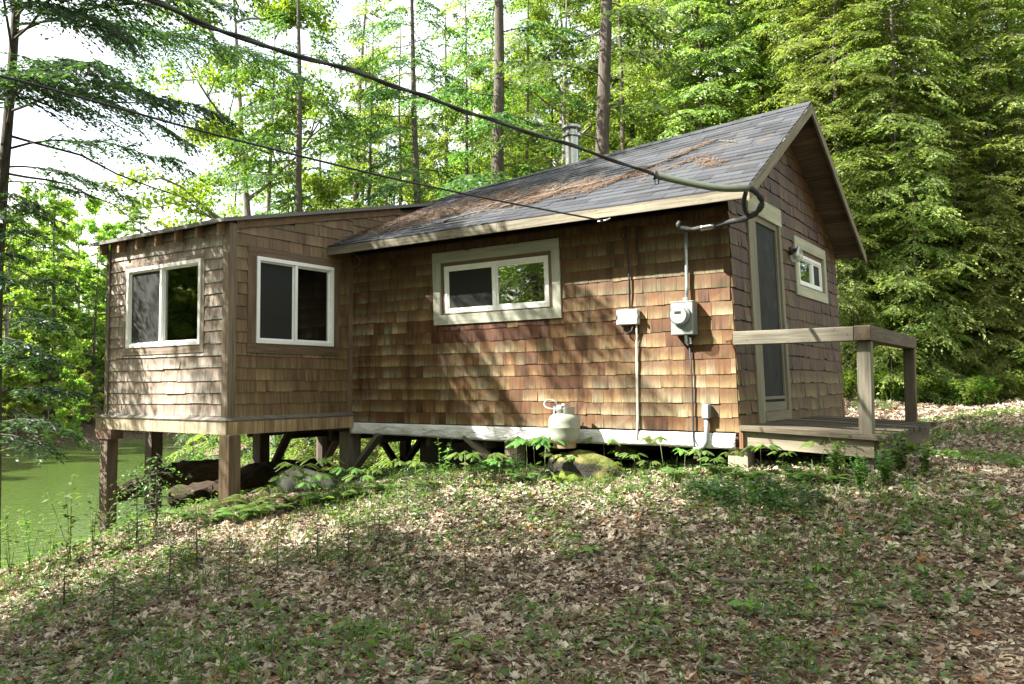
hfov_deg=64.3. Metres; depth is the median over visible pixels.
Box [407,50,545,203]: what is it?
maple tree
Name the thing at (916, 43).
hemlock tree
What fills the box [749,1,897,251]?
hemlock tree
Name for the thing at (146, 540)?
young shoot
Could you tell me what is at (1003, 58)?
hemlock tree
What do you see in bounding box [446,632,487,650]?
ash seedling
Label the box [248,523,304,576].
hemlock seedling
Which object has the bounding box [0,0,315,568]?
hemlock tree
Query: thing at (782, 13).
hemlock tree
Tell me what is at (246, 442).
hemlock tree
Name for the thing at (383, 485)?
fern
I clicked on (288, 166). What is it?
hemlock tree
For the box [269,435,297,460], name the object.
hemlock sapling
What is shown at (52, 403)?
broadleaf tree
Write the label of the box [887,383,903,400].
bracken clump
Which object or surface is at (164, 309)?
window
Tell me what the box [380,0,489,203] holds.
hemlock tree
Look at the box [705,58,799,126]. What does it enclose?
broadleaf tree
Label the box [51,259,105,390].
broadleaf tree
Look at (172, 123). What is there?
telephone cable
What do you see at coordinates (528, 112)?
hemlock tree
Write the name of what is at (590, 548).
ash seedling
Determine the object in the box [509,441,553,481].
sarsaparilla plant
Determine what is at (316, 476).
sarsaparilla plant
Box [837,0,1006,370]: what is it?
hemlock tree
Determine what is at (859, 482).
leafy shrub
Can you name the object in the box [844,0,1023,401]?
hemlock tree
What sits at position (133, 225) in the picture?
conifer tree
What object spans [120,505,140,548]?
leafy sapling
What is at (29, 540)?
leafy sapling
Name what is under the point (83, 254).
broadleaf tree
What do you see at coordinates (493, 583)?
fallen stick
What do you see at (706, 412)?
conduit box
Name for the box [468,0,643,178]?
maple tree
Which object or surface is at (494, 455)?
sarsaparilla plant
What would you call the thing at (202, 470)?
rotten log
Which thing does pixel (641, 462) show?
sarsaparilla plant
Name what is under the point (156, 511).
hemlock seedling
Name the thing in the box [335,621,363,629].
ash seedling
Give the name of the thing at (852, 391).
bracken clump
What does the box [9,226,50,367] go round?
broadleaf tree
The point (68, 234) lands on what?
broadleaf tree
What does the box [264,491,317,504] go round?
fern
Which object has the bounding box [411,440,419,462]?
hemlock sapling
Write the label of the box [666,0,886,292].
hemlock tree
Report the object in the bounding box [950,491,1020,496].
fallen stick
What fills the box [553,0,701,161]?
hemlock tree
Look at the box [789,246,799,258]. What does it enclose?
wall lamp
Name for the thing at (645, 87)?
hemlock tree
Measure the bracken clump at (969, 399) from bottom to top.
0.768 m
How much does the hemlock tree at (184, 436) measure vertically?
13.924 m
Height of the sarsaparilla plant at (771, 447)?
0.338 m
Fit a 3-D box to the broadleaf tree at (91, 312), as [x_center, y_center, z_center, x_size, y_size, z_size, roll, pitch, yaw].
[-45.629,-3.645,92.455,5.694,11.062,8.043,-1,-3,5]
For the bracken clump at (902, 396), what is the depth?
18.44 m
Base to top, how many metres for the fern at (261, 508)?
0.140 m
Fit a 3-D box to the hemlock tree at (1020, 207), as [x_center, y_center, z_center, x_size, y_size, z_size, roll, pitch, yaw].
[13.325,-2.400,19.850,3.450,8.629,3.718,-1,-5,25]
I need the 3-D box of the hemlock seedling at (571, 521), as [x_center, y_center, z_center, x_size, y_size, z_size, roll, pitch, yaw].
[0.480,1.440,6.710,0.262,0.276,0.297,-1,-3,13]
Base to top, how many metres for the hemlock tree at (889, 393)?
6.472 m
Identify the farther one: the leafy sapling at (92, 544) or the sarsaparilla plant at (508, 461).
the sarsaparilla plant at (508, 461)
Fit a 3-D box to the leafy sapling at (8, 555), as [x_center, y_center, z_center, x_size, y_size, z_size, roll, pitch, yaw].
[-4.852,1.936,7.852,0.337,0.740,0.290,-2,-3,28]
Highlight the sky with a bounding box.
[0,0,1023,313]
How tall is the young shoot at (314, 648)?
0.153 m
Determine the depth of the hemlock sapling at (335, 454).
19.76 m
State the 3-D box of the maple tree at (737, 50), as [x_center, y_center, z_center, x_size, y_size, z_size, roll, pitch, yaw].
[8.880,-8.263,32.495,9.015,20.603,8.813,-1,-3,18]
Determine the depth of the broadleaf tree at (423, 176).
43.88 m
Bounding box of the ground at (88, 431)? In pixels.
[0,321,1023,683]
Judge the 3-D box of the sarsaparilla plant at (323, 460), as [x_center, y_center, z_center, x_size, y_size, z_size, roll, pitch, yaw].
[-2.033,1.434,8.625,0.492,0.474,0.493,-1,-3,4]
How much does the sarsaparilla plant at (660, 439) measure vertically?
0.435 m
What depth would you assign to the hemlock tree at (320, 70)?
26.68 m
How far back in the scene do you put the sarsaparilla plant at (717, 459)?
7.42 m
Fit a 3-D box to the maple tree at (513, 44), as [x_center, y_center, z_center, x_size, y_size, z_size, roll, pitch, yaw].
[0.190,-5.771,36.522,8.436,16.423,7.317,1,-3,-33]
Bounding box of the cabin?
[89,101,937,532]
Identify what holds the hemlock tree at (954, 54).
on the ground at (88, 431)
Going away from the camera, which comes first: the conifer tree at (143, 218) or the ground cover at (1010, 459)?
the ground cover at (1010, 459)
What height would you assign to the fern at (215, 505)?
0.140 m
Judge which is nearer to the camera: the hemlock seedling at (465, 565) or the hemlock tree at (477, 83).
the hemlock seedling at (465, 565)
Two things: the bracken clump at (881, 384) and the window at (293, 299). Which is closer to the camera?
the window at (293, 299)
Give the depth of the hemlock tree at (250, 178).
20.39 m
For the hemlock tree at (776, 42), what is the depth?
33.92 m
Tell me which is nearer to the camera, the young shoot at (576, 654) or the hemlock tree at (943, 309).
the young shoot at (576, 654)
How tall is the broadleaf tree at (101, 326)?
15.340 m
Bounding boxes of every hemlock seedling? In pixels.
[22,554,90,613]
[82,565,153,626]
[87,466,170,549]
[101,454,199,546]
[130,540,198,607]
[167,510,218,563]
[199,536,258,591]
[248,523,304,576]
[288,511,338,567]
[310,513,374,576]
[357,503,399,546]
[381,466,432,518]
[409,462,450,504]
[436,534,487,584]
[501,530,541,574]
[555,500,583,529]
[615,515,657,559]
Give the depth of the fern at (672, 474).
7.60 m
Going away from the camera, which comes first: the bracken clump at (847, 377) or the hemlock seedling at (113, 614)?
the hemlock seedling at (113, 614)
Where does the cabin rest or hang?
on the ground at (88, 431)
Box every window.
[123,253,205,355]
[246,245,339,355]
[432,238,561,325]
[793,235,827,303]
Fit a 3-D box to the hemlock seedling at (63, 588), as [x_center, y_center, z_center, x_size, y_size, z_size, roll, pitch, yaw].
[-3.555,1.918,6.413,0.471,0.496,0.534,0,-3,-12]
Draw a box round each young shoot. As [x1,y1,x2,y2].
[141,508,161,554]
[153,634,171,660]
[229,618,244,640]
[305,636,320,659]
[434,438,451,479]
[572,635,584,662]
[707,622,714,639]
[776,551,786,567]
[826,431,847,473]
[859,472,879,493]
[875,432,900,479]
[941,530,953,544]
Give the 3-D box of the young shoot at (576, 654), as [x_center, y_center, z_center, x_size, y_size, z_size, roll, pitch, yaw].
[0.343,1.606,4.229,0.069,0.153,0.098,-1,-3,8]
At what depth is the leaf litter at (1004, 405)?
16.04 m
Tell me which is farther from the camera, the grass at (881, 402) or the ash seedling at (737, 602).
the grass at (881, 402)
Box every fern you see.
[168,507,210,517]
[181,511,228,523]
[199,499,248,510]
[212,506,267,520]
[218,493,279,506]
[230,502,294,514]
[260,500,296,509]
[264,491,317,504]
[295,492,343,501]
[328,487,371,498]
[363,481,404,490]
[407,479,447,486]
[505,472,541,480]
[659,469,697,477]
[695,464,739,473]
[728,469,772,478]
[777,470,821,480]
[805,473,852,483]
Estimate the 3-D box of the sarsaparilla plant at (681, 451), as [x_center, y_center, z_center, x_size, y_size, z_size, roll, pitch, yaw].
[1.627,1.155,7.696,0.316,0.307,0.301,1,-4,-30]
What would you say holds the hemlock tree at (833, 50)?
on the ground at (88, 431)
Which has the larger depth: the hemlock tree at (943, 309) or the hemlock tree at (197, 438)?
the hemlock tree at (197, 438)
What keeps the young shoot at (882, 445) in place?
on the ground at (88, 431)
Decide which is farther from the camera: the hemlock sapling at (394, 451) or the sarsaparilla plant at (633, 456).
the hemlock sapling at (394, 451)
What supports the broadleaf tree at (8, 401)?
on the ground at (88, 431)
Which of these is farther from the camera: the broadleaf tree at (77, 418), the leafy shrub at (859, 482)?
the broadleaf tree at (77, 418)
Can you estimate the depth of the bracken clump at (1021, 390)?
18.27 m
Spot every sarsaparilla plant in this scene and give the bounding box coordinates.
[252,485,286,513]
[269,473,305,502]
[274,462,321,493]
[295,480,323,501]
[296,455,344,493]
[297,472,335,502]
[319,465,347,487]
[329,467,365,497]
[342,474,374,498]
[358,467,384,491]
[377,459,408,482]
[401,461,429,479]
[444,450,481,483]
[465,452,508,482]
[483,459,515,482]
[505,435,554,479]
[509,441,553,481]
[526,436,568,456]
[539,451,566,458]
[581,437,619,455]
[597,461,621,478]
[607,448,638,467]
[616,452,647,471]
[636,460,660,477]
[637,435,668,468]
[663,467,684,479]
[672,448,700,466]
[686,449,714,473]
[698,456,726,468]
[719,450,747,463]
[741,444,782,475]
[767,451,797,476]
[799,440,845,477]
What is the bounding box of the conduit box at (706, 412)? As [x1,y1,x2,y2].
[693,404,710,450]
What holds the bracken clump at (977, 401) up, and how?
on the ground at (88, 431)
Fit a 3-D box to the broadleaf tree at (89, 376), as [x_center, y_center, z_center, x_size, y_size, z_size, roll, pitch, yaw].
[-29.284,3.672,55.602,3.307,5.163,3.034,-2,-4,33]
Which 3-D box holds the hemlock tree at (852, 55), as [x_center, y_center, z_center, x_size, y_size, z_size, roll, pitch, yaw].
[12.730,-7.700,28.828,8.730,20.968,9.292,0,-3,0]
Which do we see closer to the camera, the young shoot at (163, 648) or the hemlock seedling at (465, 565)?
the young shoot at (163, 648)
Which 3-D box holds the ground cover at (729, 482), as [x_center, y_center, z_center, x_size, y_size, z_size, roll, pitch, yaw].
[0.989,1.274,7.722,4.048,0.310,0.633,-3,-4,44]
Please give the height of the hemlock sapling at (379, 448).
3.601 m
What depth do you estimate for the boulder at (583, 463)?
8.19 m
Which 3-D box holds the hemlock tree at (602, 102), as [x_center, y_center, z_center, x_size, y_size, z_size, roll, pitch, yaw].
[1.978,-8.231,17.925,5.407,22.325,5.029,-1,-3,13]
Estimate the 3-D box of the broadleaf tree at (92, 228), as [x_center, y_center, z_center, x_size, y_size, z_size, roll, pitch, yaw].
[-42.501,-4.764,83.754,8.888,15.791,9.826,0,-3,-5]
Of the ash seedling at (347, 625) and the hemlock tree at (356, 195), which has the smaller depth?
the ash seedling at (347, 625)
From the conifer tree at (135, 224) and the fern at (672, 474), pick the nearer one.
the fern at (672, 474)
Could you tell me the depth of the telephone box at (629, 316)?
8.21 m
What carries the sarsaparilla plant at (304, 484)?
on the ground at (88, 431)
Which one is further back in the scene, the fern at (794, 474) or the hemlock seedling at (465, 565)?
the fern at (794, 474)
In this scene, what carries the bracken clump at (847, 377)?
on the ground at (88, 431)
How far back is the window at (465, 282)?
9.35 m
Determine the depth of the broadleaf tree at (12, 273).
62.08 m
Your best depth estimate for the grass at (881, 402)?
16.72 m
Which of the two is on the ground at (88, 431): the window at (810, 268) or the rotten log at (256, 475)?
the rotten log at (256, 475)
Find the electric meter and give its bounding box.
[670,225,697,446]
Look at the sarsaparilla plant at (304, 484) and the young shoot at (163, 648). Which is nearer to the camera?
the young shoot at (163, 648)
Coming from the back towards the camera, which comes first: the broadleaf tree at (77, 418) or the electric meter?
the broadleaf tree at (77, 418)
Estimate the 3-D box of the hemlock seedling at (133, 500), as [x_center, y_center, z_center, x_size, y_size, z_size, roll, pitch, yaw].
[-3.761,1.629,8.151,0.890,0.828,0.784,-3,-4,45]
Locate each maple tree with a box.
[92,0,366,457]
[145,0,357,457]
[336,54,442,206]
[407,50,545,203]
[453,36,575,183]
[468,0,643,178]
[471,0,662,168]
[581,0,677,150]
[641,0,819,126]
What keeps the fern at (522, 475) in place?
on the ground at (88, 431)
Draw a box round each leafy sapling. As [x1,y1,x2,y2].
[0,506,25,576]
[17,506,45,566]
[33,515,61,573]
[40,474,82,562]
[83,492,117,558]
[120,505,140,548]
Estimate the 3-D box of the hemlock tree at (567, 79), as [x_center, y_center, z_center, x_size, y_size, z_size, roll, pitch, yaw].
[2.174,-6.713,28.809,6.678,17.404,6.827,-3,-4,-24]
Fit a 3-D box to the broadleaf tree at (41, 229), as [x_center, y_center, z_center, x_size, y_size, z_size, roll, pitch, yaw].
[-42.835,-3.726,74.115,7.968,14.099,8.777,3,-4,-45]
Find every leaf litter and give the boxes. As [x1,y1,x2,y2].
[419,393,1023,462]
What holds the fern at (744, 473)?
on the ground at (88, 431)
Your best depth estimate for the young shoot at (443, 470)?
8.38 m
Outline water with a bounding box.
[1,437,204,568]
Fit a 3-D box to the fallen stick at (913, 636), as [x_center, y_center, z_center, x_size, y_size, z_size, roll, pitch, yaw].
[2.198,1.601,4.397,0.041,0.118,0.428,1,-3,-27]
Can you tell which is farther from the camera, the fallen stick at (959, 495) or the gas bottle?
the gas bottle
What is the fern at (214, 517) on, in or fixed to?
on the ground at (88, 431)
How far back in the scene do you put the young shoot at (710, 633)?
4.51 m
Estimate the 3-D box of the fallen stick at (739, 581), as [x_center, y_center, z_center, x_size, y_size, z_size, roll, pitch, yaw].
[1.620,1.579,5.349,0.507,0.056,0.083,0,-3,0]
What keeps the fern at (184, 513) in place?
on the ground at (88, 431)
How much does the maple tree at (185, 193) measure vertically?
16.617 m
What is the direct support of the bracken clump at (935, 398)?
on the ground at (88, 431)
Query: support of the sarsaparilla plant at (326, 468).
on the ground at (88, 431)
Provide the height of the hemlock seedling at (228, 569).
0.441 m
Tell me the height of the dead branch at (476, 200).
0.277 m
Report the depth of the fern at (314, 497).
8.21 m
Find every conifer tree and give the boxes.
[7,181,104,415]
[24,220,55,341]
[63,239,106,424]
[100,188,151,388]
[101,196,145,303]
[119,195,143,236]
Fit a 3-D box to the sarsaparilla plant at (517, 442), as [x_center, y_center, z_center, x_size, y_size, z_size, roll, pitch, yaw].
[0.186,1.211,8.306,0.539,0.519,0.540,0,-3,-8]
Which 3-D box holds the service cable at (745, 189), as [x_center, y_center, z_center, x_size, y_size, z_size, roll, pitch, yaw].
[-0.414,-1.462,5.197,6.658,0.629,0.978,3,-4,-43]
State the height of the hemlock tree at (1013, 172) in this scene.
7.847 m
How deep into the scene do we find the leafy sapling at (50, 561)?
7.64 m
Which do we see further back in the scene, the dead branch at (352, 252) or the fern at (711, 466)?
the dead branch at (352, 252)
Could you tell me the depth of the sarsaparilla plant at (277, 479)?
8.25 m
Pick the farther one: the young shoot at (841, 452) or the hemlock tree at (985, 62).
the hemlock tree at (985, 62)
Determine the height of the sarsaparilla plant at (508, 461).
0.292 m
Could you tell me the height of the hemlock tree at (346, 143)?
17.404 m
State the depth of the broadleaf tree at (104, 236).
79.13 m
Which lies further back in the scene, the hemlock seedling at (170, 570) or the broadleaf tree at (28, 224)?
the broadleaf tree at (28, 224)
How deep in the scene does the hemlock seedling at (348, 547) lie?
6.26 m
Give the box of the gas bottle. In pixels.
[543,399,579,448]
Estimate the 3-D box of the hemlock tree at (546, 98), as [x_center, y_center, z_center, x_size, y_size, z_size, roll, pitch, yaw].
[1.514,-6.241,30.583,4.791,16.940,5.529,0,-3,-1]
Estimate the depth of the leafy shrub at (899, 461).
6.82 m
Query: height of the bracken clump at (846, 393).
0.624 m
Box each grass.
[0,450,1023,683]
[849,393,1017,409]
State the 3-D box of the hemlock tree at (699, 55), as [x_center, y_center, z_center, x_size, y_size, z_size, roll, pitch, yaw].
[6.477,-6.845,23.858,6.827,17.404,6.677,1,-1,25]
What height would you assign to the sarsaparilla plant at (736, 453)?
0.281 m
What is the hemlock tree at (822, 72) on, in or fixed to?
on the ground at (88, 431)
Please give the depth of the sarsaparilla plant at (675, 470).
7.48 m
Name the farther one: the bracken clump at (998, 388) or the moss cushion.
the bracken clump at (998, 388)
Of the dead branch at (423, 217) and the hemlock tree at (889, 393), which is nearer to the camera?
the dead branch at (423, 217)
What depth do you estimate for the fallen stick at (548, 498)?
7.47 m
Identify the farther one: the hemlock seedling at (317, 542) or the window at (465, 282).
the window at (465, 282)
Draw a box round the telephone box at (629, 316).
[615,227,639,438]
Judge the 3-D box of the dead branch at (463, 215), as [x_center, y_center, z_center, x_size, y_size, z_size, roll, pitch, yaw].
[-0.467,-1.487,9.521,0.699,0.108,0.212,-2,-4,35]
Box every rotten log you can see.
[117,459,218,502]
[166,458,321,508]
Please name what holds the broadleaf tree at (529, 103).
on the ground at (88, 431)
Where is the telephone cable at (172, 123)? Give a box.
[0,75,610,221]
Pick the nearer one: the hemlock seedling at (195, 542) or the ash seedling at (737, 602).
the ash seedling at (737, 602)
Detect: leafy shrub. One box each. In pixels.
[823,440,850,480]
[847,452,871,490]
[873,448,894,485]
[881,426,912,473]
[910,439,935,476]
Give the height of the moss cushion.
0.197 m
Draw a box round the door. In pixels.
[746,195,791,422]
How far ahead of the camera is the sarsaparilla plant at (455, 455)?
8.07 m
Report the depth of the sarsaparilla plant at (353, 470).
8.32 m
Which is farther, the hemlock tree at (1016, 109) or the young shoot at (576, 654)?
the hemlock tree at (1016, 109)
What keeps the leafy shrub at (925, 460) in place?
on the ground at (88, 431)
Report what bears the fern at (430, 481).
on the ground at (88, 431)
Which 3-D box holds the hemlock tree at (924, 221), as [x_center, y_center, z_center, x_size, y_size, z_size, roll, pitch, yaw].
[9.751,-1.488,19.883,3.206,7.246,2.943,-1,-3,9]
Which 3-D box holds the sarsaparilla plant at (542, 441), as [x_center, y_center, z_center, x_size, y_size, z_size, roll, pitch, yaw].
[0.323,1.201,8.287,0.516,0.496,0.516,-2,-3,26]
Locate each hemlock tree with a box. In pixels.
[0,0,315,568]
[143,166,252,462]
[165,103,284,462]
[173,0,380,486]
[214,94,302,463]
[251,92,318,446]
[280,46,357,457]
[302,0,388,456]
[306,0,429,467]
[313,21,412,209]
[324,0,489,207]
[349,0,447,207]
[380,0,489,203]
[391,0,598,199]
[402,0,526,200]
[450,2,532,187]
[462,0,705,444]
[468,0,590,177]
[508,0,632,167]
[511,0,593,172]
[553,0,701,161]
[559,0,678,165]
[595,1,703,140]
[610,0,750,148]
[610,0,766,147]
[640,0,794,140]
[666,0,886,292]
[708,0,953,366]
[740,2,821,114]
[748,0,1000,403]
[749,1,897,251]
[757,0,984,382]
[772,0,956,200]
[776,8,1001,247]
[806,0,1012,406]
[836,160,919,401]
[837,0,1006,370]
[840,170,936,401]
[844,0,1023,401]
[857,133,992,406]
[864,0,1023,398]
[887,0,1023,300]
[887,170,986,405]
[900,115,1023,404]
[917,0,1023,312]
[919,10,1000,136]
[930,0,1023,374]
[941,176,1023,403]
[961,1,1023,369]
[961,108,1023,400]
[975,0,1023,207]
[984,104,1023,380]
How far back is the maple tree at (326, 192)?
21.88 m
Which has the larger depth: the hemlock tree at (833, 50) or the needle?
the hemlock tree at (833, 50)
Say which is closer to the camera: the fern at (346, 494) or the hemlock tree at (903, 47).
the fern at (346, 494)
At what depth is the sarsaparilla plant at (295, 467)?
8.45 m
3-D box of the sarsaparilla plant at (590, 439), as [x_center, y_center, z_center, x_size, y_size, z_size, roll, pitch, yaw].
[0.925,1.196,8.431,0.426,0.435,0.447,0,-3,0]
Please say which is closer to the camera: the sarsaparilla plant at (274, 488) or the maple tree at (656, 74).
the sarsaparilla plant at (274, 488)
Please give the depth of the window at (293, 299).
9.78 m
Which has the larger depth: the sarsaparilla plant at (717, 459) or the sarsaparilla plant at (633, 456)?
the sarsaparilla plant at (633, 456)
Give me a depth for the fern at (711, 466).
7.50 m
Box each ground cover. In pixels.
[0,407,1023,683]
[469,450,833,511]
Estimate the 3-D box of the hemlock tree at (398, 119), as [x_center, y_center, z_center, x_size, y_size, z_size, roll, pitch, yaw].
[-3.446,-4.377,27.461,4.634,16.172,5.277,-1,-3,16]
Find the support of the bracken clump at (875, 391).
on the ground at (88, 431)
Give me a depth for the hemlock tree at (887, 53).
31.69 m
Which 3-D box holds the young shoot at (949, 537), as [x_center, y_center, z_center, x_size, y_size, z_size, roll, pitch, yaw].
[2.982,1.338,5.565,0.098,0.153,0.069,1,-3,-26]
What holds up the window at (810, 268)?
in the cabin
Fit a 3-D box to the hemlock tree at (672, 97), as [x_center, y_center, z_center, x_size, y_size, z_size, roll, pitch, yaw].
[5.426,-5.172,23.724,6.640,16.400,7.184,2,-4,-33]
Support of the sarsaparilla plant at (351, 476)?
on the ground at (88, 431)
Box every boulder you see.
[273,468,336,493]
[547,450,629,481]
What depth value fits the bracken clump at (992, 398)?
18.25 m
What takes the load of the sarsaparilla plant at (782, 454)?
on the ground at (88, 431)
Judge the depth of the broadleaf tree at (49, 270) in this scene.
53.17 m
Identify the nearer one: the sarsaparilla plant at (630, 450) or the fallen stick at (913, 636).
the fallen stick at (913, 636)
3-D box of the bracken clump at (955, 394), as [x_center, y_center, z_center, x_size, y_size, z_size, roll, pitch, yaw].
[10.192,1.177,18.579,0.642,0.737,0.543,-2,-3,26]
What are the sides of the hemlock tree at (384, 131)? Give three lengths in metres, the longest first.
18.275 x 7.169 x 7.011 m
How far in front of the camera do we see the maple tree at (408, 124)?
33.28 m
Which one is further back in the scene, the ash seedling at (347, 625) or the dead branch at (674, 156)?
the dead branch at (674, 156)
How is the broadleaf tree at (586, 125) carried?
on the ground at (88, 431)
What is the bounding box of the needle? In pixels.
[338,138,728,240]
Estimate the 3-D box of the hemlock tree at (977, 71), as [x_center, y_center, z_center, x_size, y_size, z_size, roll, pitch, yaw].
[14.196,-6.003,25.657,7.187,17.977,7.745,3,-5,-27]
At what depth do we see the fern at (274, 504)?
8.13 m
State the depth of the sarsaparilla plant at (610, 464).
8.04 m
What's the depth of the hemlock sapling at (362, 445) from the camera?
17.48 m
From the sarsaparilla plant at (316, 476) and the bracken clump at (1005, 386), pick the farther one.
the bracken clump at (1005, 386)
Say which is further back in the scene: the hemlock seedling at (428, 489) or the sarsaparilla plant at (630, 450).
the sarsaparilla plant at (630, 450)
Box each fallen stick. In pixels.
[464,580,529,590]
[500,485,604,502]
[698,664,778,679]
[719,577,795,586]
[796,608,879,616]
[843,598,925,614]
[884,625,954,652]
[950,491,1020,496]
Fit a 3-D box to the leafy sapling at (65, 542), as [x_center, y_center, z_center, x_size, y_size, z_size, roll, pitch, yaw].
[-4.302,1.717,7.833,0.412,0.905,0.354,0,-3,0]
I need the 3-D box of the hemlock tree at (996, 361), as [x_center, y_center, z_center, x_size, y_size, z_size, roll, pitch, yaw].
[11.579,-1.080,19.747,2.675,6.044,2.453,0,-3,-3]
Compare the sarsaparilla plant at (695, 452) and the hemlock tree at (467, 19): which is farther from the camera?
the hemlock tree at (467, 19)
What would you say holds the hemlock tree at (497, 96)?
on the ground at (88, 431)
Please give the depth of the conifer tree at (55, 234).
58.37 m
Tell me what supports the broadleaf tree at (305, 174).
on the ground at (88, 431)
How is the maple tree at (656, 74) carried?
on the ground at (88, 431)
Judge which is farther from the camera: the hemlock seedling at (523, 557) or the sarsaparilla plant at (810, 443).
the sarsaparilla plant at (810, 443)
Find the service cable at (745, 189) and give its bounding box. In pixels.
[144,0,764,231]
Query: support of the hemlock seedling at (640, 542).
on the ground at (88, 431)
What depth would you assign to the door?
8.64 m
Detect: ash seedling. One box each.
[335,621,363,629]
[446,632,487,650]
[577,545,602,556]
[726,600,756,613]
[809,564,832,573]
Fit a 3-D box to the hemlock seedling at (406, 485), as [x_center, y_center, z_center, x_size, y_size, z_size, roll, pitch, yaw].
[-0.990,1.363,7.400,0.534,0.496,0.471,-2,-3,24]
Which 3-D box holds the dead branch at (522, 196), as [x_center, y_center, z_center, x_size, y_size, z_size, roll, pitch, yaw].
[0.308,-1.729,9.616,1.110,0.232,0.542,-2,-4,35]
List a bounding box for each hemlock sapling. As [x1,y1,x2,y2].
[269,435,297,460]
[285,438,315,459]
[311,439,338,469]
[334,438,377,468]
[361,438,411,470]
[370,441,411,469]
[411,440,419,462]
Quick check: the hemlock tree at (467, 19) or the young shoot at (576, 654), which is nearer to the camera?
the young shoot at (576, 654)
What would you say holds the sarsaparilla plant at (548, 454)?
on the ground at (88, 431)
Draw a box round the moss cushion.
[549,471,584,483]
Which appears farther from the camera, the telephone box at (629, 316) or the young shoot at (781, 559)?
the telephone box at (629, 316)
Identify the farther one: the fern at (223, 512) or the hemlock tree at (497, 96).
the hemlock tree at (497, 96)
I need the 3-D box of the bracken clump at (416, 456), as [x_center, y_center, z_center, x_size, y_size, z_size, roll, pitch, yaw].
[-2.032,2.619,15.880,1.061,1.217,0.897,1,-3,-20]
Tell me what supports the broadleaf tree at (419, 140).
on the ground at (88, 431)
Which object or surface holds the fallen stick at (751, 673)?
on the ground at (88, 431)
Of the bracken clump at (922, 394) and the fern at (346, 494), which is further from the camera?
the bracken clump at (922, 394)
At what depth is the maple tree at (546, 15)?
26.64 m
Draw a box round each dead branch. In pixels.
[338,233,361,266]
[383,206,460,226]
[443,209,496,221]
[445,187,508,209]
[487,183,566,206]
[636,132,718,171]
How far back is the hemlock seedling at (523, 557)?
5.94 m
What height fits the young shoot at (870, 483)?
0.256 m
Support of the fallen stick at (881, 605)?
on the ground at (88, 431)
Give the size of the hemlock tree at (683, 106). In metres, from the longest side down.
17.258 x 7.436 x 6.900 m
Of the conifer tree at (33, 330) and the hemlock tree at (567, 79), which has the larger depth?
the conifer tree at (33, 330)
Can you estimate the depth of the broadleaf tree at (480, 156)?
39.93 m
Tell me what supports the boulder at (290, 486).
on the ground at (88, 431)
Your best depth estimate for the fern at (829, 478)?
6.84 m
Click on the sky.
(29, 124)
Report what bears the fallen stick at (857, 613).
on the ground at (88, 431)
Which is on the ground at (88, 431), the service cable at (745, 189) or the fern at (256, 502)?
the fern at (256, 502)
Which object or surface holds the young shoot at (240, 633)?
on the ground at (88, 431)
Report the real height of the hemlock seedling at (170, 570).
0.496 m
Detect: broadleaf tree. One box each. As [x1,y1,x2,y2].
[2,182,91,423]
[2,220,89,386]
[2,357,43,435]
[3,177,51,314]
[3,246,63,388]
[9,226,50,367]
[13,222,91,373]
[21,369,79,445]
[32,194,123,368]
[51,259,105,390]
[54,369,92,437]
[58,358,103,431]
[70,217,128,353]
[70,248,98,313]
[76,267,106,349]
[80,263,106,341]
[280,170,340,212]
[333,124,454,204]
[398,157,440,202]
[442,97,535,184]
[504,71,571,165]
[548,114,620,166]
[638,6,765,107]
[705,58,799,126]
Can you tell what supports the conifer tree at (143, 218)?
on the ground at (88, 431)
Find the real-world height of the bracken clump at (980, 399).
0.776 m
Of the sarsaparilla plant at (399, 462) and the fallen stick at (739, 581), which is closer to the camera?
the fallen stick at (739, 581)
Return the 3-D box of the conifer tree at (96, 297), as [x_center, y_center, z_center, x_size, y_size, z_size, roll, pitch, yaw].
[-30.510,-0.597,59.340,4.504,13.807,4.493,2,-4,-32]
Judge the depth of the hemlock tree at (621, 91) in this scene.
24.23 m
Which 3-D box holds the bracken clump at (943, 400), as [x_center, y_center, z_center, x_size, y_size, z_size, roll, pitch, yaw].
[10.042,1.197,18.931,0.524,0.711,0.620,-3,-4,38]
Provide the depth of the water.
29.96 m
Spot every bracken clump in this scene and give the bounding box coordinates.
[383,449,419,469]
[842,369,856,398]
[843,371,857,400]
[843,375,856,400]
[874,372,890,399]
[874,374,883,399]
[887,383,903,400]
[893,380,903,400]
[900,375,930,401]
[916,373,934,401]
[925,384,947,404]
[926,385,937,403]
[932,380,953,404]
[944,378,970,405]
[952,377,983,406]
[971,374,996,405]
[974,385,980,405]
[981,384,1002,404]
[984,379,1004,397]
[993,374,1015,400]
[1003,369,1023,399]
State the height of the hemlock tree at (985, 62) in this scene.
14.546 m
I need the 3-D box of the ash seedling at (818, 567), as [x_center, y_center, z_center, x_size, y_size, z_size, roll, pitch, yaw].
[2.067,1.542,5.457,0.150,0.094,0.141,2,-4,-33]
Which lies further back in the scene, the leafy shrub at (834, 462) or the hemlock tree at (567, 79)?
the hemlock tree at (567, 79)
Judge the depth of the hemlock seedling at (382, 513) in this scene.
6.82 m
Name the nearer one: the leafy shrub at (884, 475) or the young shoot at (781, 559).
the young shoot at (781, 559)
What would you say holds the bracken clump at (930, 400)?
on the ground at (88, 431)

